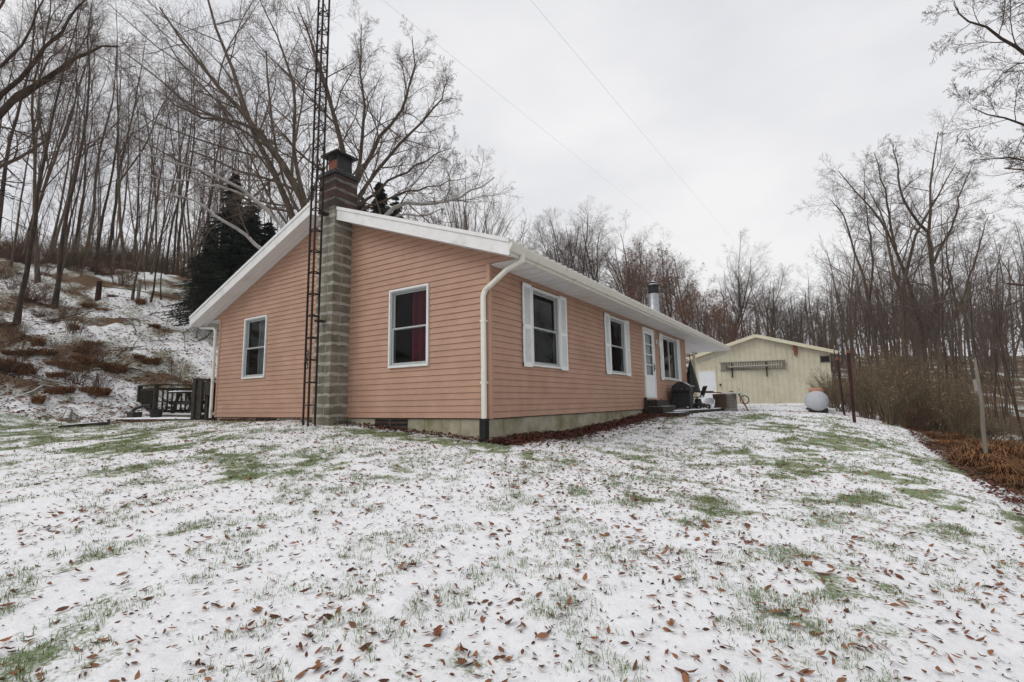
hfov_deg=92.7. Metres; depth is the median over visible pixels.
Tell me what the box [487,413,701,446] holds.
wall leaf drift
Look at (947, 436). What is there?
dry tussock
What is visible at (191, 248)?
bare tree
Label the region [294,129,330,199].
bare tree
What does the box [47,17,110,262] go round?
bare tree
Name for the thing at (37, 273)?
bare tree
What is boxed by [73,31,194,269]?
bare tree
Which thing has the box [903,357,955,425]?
shrub
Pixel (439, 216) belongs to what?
bare tree
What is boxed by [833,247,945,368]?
bare tree
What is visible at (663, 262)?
russet oak
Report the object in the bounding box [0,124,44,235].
spruce
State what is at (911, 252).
forked tree
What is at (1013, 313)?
bare tree
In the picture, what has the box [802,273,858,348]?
bare tree
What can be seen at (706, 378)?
door
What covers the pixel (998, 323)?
bare tree
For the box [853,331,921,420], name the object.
shrub
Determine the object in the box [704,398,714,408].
plastic tub
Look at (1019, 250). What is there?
bare tree
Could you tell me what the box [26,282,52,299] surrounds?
shrub
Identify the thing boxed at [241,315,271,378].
window
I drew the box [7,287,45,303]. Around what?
shrub
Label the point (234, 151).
sapling
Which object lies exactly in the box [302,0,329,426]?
antenna tower
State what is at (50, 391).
dry tussock
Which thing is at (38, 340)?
dry tussock
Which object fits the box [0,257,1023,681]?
ground
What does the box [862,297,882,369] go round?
sapling
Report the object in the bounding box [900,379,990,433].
shrub
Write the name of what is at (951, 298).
bare tree
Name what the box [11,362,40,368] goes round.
dry tussock
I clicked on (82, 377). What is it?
shrub
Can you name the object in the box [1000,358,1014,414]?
sapling
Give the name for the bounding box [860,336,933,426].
shrub
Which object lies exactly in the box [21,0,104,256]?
bare tree
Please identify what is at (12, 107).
bare tree
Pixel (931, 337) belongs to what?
sapling
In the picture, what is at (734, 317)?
russet oak
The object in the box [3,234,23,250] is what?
shrub
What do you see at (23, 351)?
dry tussock
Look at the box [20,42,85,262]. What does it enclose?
sapling
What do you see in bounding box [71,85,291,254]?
fallen tree
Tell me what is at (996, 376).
sapling
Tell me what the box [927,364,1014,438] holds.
shrub
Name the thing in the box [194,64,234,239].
bare tree
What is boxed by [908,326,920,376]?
sapling
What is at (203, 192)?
bare tree
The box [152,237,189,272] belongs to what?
shrub
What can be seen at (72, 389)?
dry tussock
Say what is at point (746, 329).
russet oak
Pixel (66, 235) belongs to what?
sapling
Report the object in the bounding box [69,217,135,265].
shrub
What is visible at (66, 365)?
dry tussock
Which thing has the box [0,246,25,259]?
shrub
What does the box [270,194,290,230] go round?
sapling
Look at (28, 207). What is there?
sapling
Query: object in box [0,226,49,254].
shrub
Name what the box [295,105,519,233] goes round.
toppled tree
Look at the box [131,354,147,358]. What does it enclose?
dry tussock
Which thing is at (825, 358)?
window
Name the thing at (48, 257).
shrub
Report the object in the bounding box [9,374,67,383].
dead branch
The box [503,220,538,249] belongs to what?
bare tree
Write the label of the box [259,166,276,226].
sapling
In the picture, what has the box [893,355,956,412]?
shrub
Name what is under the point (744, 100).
sky
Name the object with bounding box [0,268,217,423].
hillside leaf litter
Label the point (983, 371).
sapling
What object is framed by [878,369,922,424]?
shrub
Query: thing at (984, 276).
bare tree
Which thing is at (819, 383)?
shrub
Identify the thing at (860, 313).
sapling
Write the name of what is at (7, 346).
shrub
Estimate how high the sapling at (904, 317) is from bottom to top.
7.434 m
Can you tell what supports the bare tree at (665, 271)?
on the ground at (620, 603)
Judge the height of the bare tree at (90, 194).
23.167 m
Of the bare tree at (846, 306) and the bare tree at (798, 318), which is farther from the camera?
the bare tree at (798, 318)
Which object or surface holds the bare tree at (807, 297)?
on the ground at (620, 603)
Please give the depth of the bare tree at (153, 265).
34.65 m
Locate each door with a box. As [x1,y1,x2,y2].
[644,330,655,396]
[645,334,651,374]
[698,371,715,402]
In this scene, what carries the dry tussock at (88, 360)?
on the ground at (620, 603)
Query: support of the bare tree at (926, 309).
on the ground at (620, 603)
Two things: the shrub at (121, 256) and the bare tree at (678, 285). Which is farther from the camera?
the bare tree at (678, 285)
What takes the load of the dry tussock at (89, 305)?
on the ground at (620, 603)
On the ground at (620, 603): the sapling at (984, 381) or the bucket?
the sapling at (984, 381)
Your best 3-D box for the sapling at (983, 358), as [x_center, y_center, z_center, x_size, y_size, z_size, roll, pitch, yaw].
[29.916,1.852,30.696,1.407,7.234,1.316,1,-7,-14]
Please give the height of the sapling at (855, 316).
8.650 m
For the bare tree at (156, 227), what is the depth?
46.68 m
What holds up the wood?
on the ground at (620, 603)
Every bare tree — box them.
[0,0,49,131]
[0,0,85,232]
[0,0,115,282]
[0,0,118,325]
[0,47,39,171]
[3,0,125,244]
[20,52,74,181]
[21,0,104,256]
[31,0,151,308]
[39,81,106,247]
[41,114,114,244]
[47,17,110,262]
[48,115,136,238]
[49,5,125,259]
[64,32,121,246]
[69,37,156,266]
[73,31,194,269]
[75,132,110,243]
[85,0,158,270]
[90,28,166,266]
[92,27,154,271]
[104,71,169,256]
[110,53,195,251]
[111,97,143,244]
[126,133,169,250]
[135,0,200,275]
[135,56,190,259]
[135,140,200,252]
[136,117,177,218]
[150,25,225,273]
[156,35,229,269]
[158,13,219,274]
[159,39,200,272]
[160,80,211,276]
[175,154,218,254]
[181,72,244,228]
[185,103,221,260]
[186,135,230,240]
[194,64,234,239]
[195,84,247,211]
[213,54,264,244]
[216,68,253,205]
[221,75,268,205]
[225,93,267,205]
[231,111,294,220]
[241,125,265,220]
[253,104,290,225]
[272,127,309,227]
[272,164,307,224]
[279,129,310,209]
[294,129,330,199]
[406,196,472,228]
[409,147,541,245]
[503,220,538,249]
[526,226,579,271]
[529,215,600,272]
[530,211,584,269]
[537,203,628,288]
[561,193,624,289]
[587,225,664,301]
[594,210,672,313]
[631,227,702,316]
[655,248,713,354]
[700,241,781,341]
[719,227,763,331]
[736,265,809,337]
[737,264,804,339]
[741,288,764,335]
[754,282,813,341]
[763,264,838,344]
[764,287,828,343]
[769,313,836,347]
[794,303,857,378]
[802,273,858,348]
[816,251,841,381]
[816,290,836,374]
[828,234,858,381]
[829,256,930,375]
[832,230,882,338]
[832,242,892,369]
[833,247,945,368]
[865,219,925,371]
[877,261,1007,413]
[886,268,966,382]
[901,206,933,377]
[904,195,974,392]
[905,233,940,334]
[926,226,985,387]
[930,222,979,378]
[944,221,996,390]
[953,228,1013,382]
[960,268,1023,389]
[961,251,1023,393]
[968,234,1020,419]
[969,230,1007,374]
[970,231,1023,416]
[980,249,1023,433]
[986,251,1023,375]
[999,219,1023,325]
[1001,222,1023,313]
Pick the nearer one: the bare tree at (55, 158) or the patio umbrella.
the patio umbrella
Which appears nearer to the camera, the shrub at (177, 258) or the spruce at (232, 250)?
the spruce at (232, 250)
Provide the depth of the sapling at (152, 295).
27.27 m
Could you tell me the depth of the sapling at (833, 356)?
25.24 m
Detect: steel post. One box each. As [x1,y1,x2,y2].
[835,358,845,415]
[846,351,855,422]
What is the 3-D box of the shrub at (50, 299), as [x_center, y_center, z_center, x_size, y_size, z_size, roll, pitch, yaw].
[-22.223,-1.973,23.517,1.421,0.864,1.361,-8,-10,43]
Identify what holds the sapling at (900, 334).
on the ground at (620, 603)
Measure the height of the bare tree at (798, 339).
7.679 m
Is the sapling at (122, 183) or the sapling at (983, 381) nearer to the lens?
the sapling at (983, 381)
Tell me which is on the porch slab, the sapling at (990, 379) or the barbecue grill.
the barbecue grill
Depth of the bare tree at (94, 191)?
42.13 m
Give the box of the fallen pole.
[58,421,107,427]
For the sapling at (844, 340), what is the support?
on the ground at (620, 603)
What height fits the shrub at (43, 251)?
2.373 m
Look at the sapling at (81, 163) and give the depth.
27.89 m
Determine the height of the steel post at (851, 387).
2.271 m
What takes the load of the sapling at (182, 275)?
on the ground at (620, 603)
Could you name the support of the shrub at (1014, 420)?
on the ground at (620, 603)
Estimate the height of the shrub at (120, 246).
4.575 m
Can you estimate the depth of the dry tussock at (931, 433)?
13.12 m
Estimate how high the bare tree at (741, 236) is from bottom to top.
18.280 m
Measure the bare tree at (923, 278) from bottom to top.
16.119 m
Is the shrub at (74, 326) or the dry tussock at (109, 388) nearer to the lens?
the dry tussock at (109, 388)
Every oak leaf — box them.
[251,606,262,611]
[313,659,323,668]
[432,625,443,635]
[665,618,674,625]
[718,664,730,670]
[768,608,782,612]
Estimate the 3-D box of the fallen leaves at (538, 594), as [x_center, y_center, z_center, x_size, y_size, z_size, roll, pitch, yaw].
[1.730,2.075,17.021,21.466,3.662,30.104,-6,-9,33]
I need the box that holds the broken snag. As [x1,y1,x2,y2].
[972,357,987,455]
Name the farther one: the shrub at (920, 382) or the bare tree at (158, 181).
the bare tree at (158, 181)
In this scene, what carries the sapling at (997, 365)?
on the ground at (620, 603)
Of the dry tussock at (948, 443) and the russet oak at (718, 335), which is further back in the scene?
the russet oak at (718, 335)
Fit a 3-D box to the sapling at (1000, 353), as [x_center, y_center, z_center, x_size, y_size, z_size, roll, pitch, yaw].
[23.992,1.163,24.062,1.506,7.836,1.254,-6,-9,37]
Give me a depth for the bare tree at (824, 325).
38.76 m
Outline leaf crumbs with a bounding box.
[0,405,1023,681]
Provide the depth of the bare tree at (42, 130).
43.93 m
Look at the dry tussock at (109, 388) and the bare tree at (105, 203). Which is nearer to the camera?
the dry tussock at (109, 388)
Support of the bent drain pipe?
on the wooden deck
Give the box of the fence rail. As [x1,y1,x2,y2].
[102,286,179,299]
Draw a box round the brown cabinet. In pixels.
[713,394,726,407]
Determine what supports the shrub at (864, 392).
on the ground at (620, 603)
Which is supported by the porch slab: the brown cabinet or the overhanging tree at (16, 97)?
the brown cabinet
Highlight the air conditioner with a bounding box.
[720,393,737,409]
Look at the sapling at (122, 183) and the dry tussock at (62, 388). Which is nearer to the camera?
the dry tussock at (62, 388)
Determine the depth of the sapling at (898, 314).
25.43 m
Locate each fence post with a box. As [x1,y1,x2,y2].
[94,281,101,300]
[136,280,141,299]
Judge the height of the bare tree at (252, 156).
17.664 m
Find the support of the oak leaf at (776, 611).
on the ground at (620, 603)
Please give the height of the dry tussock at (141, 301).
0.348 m
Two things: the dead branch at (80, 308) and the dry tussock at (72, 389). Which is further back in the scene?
the dead branch at (80, 308)
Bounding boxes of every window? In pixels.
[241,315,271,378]
[388,283,430,368]
[531,287,561,368]
[609,315,626,374]
[662,335,679,380]
[819,355,830,362]
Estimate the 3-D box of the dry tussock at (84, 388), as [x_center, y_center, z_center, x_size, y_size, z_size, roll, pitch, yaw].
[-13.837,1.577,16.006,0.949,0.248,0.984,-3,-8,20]
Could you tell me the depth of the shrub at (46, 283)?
25.75 m
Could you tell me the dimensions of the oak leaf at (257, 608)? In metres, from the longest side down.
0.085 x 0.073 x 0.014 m
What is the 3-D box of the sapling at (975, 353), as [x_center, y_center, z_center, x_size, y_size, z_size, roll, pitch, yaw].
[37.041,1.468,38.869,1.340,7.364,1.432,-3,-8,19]
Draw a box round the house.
[189,148,729,442]
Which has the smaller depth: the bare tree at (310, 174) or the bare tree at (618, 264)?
the bare tree at (310, 174)
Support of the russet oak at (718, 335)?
on the ground at (620, 603)
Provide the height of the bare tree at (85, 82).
20.385 m
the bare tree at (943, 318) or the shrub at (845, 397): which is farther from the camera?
the bare tree at (943, 318)
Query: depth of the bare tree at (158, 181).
62.37 m
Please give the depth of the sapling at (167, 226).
27.71 m
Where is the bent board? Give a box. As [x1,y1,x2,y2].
[738,394,748,410]
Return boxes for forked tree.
[787,172,938,375]
[813,133,954,383]
[848,143,1023,382]
[866,88,1001,386]
[894,190,1023,412]
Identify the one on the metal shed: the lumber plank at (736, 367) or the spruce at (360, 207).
the lumber plank at (736, 367)
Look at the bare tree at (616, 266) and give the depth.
55.54 m
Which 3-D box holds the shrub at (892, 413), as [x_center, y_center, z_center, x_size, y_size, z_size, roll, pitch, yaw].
[11.427,1.650,14.725,1.950,2.031,1.996,-1,-7,1]
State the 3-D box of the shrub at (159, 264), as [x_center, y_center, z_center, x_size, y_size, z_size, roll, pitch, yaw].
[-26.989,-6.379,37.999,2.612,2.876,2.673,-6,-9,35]
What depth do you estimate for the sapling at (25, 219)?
53.25 m
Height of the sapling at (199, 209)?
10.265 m
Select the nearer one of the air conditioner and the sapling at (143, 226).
the air conditioner
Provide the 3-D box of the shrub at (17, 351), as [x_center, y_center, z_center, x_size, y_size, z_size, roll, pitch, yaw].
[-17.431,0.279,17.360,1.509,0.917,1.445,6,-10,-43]
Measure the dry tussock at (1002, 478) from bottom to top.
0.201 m
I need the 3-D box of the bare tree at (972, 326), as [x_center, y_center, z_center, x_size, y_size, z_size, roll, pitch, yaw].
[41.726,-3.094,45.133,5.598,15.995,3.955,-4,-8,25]
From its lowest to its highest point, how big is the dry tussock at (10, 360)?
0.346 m
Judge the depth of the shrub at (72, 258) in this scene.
32.23 m
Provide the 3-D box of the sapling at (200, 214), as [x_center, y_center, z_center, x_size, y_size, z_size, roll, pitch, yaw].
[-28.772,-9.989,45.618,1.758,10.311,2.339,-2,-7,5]
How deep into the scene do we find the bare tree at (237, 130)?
37.52 m
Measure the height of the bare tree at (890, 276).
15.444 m
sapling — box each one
[4,38,69,266]
[5,164,30,242]
[10,195,32,240]
[13,195,25,243]
[15,3,67,263]
[17,170,40,249]
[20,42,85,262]
[38,127,80,230]
[39,174,59,242]
[55,122,91,236]
[60,41,114,258]
[61,111,102,280]
[70,76,114,263]
[77,175,100,276]
[79,117,115,274]
[88,151,113,256]
[102,107,132,248]
[122,56,179,299]
[123,110,154,258]
[131,170,151,289]
[136,69,185,269]
[136,207,152,247]
[142,166,163,228]
[145,116,188,301]
[151,141,184,299]
[155,67,205,276]
[176,134,207,258]
[189,59,240,295]
[189,162,215,255]
[191,188,208,238]
[203,167,224,230]
[210,139,230,224]
[211,93,252,190]
[221,143,261,216]
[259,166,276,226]
[270,182,286,231]
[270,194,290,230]
[815,247,843,397]
[825,308,851,368]
[826,330,842,380]
[838,330,853,384]
[839,316,857,359]
[840,300,859,388]
[843,265,872,408]
[843,269,869,370]
[844,260,875,377]
[844,269,872,371]
[844,317,861,377]
[848,308,869,365]
[856,324,871,371]
[860,248,895,362]
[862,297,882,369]
[870,270,895,371]
[874,315,899,364]
[882,266,914,361]
[885,261,920,366]
[886,301,914,356]
[891,274,916,379]
[906,310,929,375]
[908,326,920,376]
[916,299,942,378]
[925,336,946,380]
[941,298,966,404]
[944,330,971,400]
[946,328,978,399]
[948,312,972,383]
[967,302,1000,421]
[967,318,987,403]
[969,328,1003,435]
[971,340,992,422]
[972,345,989,420]
[974,315,994,421]
[975,268,1023,439]
[976,292,1017,439]
[976,318,1002,421]
[980,296,1006,425]
[980,304,999,415]
[982,305,1004,395]
[984,307,1008,419]
[984,345,998,418]
[988,343,1002,428]
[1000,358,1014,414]
[1004,325,1015,398]
[1005,323,1023,370]
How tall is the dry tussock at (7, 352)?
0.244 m
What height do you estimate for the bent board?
0.660 m
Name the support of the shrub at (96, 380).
on the ground at (620, 603)
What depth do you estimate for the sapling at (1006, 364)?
20.87 m
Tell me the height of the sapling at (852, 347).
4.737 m
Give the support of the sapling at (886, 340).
on the ground at (620, 603)
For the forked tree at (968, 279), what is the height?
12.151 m
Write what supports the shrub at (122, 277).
on the ground at (620, 603)
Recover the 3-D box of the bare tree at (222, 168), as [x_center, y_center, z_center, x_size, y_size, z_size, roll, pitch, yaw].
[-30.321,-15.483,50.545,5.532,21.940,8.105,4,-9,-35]
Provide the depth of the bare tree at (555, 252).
51.97 m
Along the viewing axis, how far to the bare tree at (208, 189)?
63.12 m
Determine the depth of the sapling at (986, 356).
30.94 m
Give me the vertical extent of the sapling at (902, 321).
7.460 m
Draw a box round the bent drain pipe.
[127,404,152,417]
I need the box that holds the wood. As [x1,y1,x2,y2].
[0,135,1023,383]
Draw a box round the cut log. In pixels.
[61,408,72,421]
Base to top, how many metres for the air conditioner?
0.635 m
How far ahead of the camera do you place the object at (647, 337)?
14.98 m
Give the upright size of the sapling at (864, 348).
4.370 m
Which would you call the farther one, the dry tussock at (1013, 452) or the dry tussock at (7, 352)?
the dry tussock at (7, 352)
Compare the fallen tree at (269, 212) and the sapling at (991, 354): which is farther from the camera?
the sapling at (991, 354)
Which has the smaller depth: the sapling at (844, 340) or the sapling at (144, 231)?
the sapling at (844, 340)
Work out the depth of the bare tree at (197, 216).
67.98 m
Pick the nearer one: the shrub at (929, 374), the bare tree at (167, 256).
the shrub at (929, 374)
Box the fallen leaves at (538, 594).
[0,404,1023,681]
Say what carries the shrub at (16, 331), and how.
on the ground at (620, 603)
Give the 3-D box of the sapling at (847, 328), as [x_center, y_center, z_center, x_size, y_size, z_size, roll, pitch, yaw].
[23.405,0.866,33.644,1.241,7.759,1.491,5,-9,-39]
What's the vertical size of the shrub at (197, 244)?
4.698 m
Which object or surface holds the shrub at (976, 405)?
on the ground at (620, 603)
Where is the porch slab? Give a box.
[671,408,724,413]
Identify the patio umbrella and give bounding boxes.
[687,353,699,408]
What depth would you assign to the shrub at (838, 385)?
22.95 m
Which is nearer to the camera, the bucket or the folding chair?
the bucket
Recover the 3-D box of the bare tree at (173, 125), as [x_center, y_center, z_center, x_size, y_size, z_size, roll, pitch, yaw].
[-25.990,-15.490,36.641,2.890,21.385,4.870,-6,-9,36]
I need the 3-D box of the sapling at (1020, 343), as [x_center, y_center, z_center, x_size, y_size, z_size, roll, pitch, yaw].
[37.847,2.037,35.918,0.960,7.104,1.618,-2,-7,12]
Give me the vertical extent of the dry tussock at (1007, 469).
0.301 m
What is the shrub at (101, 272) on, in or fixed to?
on the ground at (620, 603)
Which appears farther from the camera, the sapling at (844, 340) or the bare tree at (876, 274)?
the bare tree at (876, 274)
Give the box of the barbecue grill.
[671,382,694,409]
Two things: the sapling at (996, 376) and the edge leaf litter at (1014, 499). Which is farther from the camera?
the sapling at (996, 376)
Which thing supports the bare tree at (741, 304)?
on the ground at (620, 603)
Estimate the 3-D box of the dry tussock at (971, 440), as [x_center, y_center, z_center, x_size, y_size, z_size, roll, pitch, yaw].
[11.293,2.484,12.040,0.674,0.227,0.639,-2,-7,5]
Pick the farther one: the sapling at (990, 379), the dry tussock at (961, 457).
the sapling at (990, 379)
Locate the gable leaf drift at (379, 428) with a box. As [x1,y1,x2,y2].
[208,417,494,443]
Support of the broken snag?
on the ground at (620, 603)
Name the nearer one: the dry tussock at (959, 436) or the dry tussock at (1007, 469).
the dry tussock at (1007, 469)
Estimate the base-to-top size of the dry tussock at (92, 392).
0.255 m
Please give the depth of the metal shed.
28.76 m
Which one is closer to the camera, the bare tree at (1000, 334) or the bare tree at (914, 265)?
the bare tree at (1000, 334)
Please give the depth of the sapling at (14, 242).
28.81 m
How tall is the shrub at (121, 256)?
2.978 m
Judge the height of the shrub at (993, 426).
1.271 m
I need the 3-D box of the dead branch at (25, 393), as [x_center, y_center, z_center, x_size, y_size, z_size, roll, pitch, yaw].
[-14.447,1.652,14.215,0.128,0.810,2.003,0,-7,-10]
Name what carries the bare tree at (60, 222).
on the ground at (620, 603)
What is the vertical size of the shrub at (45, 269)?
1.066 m
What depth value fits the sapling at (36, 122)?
30.73 m
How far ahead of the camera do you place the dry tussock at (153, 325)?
23.11 m
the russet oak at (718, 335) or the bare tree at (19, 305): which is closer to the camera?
the bare tree at (19, 305)
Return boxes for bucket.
[149,409,163,417]
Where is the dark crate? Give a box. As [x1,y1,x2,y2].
[127,412,141,417]
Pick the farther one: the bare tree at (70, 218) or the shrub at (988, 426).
the bare tree at (70, 218)
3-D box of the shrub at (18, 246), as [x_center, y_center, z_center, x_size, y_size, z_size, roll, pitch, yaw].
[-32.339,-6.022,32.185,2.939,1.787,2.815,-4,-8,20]
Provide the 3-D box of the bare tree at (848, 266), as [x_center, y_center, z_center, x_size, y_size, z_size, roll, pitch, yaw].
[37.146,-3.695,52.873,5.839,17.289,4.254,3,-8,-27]
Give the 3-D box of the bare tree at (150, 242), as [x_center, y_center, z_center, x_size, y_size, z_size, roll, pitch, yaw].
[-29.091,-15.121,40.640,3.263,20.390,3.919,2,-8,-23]
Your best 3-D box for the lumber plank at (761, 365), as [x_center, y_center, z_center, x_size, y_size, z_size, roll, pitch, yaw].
[14.596,1.465,28.606,1.870,0.085,0.140,-4,-8,21]
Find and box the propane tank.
[804,388,828,413]
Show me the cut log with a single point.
(67, 414)
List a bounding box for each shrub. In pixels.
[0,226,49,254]
[0,235,48,253]
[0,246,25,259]
[0,248,40,259]
[0,249,52,266]
[0,262,22,279]
[0,273,21,289]
[0,318,48,342]
[0,321,21,327]
[0,335,21,350]
[0,354,45,375]
[0,359,40,372]
[2,335,49,360]
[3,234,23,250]
[4,275,50,294]
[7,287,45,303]
[12,292,49,302]
[19,252,56,265]
[23,306,59,317]
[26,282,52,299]
[31,260,62,275]
[32,277,61,290]
[32,292,69,307]
[36,315,68,323]
[38,232,72,263]
[38,355,112,385]
[39,236,63,260]
[42,246,99,266]
[44,309,105,334]
[48,301,85,316]
[51,237,88,269]
[61,335,106,354]
[63,341,129,362]
[64,236,95,270]
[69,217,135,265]
[69,234,116,260]
[76,367,127,387]
[78,261,128,275]
[82,240,157,269]
[82,242,150,268]
[83,232,136,261]
[84,247,130,267]
[88,256,155,286]
[110,239,137,265]
[120,259,160,272]
[130,241,165,272]
[132,244,165,267]
[151,243,185,272]
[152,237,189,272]
[162,266,181,274]
[163,283,195,298]
[168,268,190,277]
[169,258,190,275]
[189,228,206,256]
[806,368,848,408]
[808,373,834,402]
[820,373,858,407]
[821,370,860,411]
[823,370,888,418]
[824,371,864,410]
[837,368,888,416]
[842,351,896,419]
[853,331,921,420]
[854,365,940,427]
[855,343,904,415]
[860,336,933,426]
[867,338,978,428]
[868,375,946,423]
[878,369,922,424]
[882,393,945,429]
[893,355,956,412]
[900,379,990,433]
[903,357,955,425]
[909,370,994,429]
[911,377,979,431]
[916,357,992,433]
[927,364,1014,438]
[940,415,1023,440]
[954,388,991,419]
[962,428,1023,448]
[963,417,1014,435]
[969,402,999,423]
[985,416,1018,434]
[1000,479,1023,492]
[1001,406,1023,435]
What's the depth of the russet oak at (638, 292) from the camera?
47.65 m
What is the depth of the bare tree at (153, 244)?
68.22 m
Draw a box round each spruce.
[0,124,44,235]
[149,174,262,325]
[162,223,220,307]
[173,202,265,300]
[188,222,277,312]
[357,197,368,211]
[369,181,395,216]
[389,196,403,217]
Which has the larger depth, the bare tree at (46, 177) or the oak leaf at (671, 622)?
the bare tree at (46, 177)
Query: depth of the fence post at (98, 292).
25.95 m
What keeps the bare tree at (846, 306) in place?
on the ground at (620, 603)
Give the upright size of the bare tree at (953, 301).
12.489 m
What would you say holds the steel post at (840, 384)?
on the ground at (620, 603)
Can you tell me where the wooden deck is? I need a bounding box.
[119,378,217,421]
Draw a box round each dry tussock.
[0,349,16,355]
[0,357,19,365]
[8,367,42,375]
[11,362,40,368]
[14,348,39,356]
[21,336,54,345]
[25,394,52,402]
[32,347,62,355]
[38,360,74,365]
[41,388,68,392]
[45,370,67,377]
[47,385,68,393]
[54,362,78,368]
[59,385,78,392]
[71,346,89,351]
[72,356,104,366]
[72,366,92,369]
[79,302,99,307]
[79,386,101,392]
[80,387,114,395]
[83,340,103,345]
[85,387,113,394]
[91,307,109,310]
[95,363,125,369]
[104,364,136,372]
[128,297,151,303]
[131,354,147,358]
[134,356,163,363]
[146,323,162,328]
[922,431,935,436]
[925,438,977,447]
[928,433,956,440]
[933,449,1022,469]
[937,441,1023,460]
[943,431,976,441]
[961,437,980,445]
[962,459,1023,478]
[971,458,1023,476]
[972,444,1011,449]
[979,437,1022,450]
[979,473,1023,488]
[1010,457,1023,476]
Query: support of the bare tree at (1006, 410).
on the ground at (620, 603)
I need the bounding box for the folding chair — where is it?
[691,386,706,408]
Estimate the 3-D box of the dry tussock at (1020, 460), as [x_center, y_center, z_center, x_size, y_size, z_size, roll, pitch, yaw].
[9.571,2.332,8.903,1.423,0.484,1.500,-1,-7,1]
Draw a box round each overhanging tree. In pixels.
[0,0,141,203]
[922,0,1023,321]
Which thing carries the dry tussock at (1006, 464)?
on the ground at (620, 603)
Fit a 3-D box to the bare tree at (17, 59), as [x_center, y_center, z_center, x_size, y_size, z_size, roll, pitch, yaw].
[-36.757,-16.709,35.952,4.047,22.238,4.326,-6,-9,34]
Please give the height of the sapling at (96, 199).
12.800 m
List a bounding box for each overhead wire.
[383,0,718,266]
[534,4,760,271]
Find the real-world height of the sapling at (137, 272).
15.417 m
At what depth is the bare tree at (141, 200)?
66.17 m
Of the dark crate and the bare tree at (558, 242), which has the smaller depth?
the dark crate
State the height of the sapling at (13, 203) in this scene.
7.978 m
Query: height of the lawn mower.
0.589 m
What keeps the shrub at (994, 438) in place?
on the ground at (620, 603)
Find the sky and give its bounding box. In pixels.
[0,0,1023,355]
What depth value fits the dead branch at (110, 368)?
17.63 m
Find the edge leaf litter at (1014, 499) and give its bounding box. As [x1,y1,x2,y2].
[899,424,1023,515]
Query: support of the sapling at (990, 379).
on the ground at (620, 603)
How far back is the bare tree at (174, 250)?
38.12 m
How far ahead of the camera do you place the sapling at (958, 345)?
25.74 m
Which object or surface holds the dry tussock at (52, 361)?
on the ground at (620, 603)
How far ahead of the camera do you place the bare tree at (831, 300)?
49.91 m
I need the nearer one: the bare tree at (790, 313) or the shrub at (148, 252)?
the shrub at (148, 252)
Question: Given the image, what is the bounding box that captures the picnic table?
[160,391,215,413]
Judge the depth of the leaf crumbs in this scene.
3.76 m
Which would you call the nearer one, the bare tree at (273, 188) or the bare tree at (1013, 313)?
the bare tree at (1013, 313)
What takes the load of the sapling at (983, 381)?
on the ground at (620, 603)
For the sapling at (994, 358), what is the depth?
44.39 m
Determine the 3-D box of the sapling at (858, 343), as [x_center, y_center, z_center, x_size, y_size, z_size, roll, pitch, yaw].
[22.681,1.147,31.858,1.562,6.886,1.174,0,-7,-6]
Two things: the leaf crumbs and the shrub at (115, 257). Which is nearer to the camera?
the leaf crumbs
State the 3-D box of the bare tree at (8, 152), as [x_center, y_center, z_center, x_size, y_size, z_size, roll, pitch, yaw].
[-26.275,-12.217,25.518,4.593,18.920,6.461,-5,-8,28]
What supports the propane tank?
on the ground at (620, 603)
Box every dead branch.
[0,385,42,406]
[3,314,51,323]
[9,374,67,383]
[59,305,113,308]
[71,344,146,348]
[92,358,140,370]
[116,334,141,356]
[128,368,160,380]
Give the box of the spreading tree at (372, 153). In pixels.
[211,0,485,225]
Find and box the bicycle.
[729,388,748,403]
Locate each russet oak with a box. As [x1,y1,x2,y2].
[601,237,684,314]
[603,243,685,323]
[657,252,730,353]
[670,278,737,356]
[678,274,743,343]
[697,303,738,343]
[708,295,757,343]
[730,317,766,338]
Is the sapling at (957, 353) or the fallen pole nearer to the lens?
the fallen pole
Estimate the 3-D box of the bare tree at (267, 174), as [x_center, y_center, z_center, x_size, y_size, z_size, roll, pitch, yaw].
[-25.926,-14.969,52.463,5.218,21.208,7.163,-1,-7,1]
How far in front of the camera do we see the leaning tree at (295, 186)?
18.78 m
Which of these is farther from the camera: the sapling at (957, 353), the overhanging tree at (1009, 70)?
the sapling at (957, 353)
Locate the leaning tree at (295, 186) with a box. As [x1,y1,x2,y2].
[32,0,383,229]
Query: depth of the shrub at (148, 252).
39.15 m
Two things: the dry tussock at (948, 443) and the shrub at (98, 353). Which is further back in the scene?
the shrub at (98, 353)
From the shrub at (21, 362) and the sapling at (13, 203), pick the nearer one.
the shrub at (21, 362)
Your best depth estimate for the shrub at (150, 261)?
35.93 m
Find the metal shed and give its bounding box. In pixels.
[687,334,837,404]
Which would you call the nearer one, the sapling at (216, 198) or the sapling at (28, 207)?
the sapling at (28, 207)
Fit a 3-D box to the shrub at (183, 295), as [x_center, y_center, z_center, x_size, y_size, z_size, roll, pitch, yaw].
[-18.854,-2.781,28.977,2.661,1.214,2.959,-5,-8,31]
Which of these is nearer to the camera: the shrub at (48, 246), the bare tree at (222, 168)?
the shrub at (48, 246)
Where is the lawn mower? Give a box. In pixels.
[691,399,710,408]
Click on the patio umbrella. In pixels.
(692, 381)
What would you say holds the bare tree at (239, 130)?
on the ground at (620, 603)
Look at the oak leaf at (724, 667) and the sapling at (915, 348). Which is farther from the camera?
the sapling at (915, 348)
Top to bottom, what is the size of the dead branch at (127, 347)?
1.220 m
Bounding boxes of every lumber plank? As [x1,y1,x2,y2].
[728,366,745,367]
[743,365,778,366]
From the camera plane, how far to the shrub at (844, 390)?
21.25 m

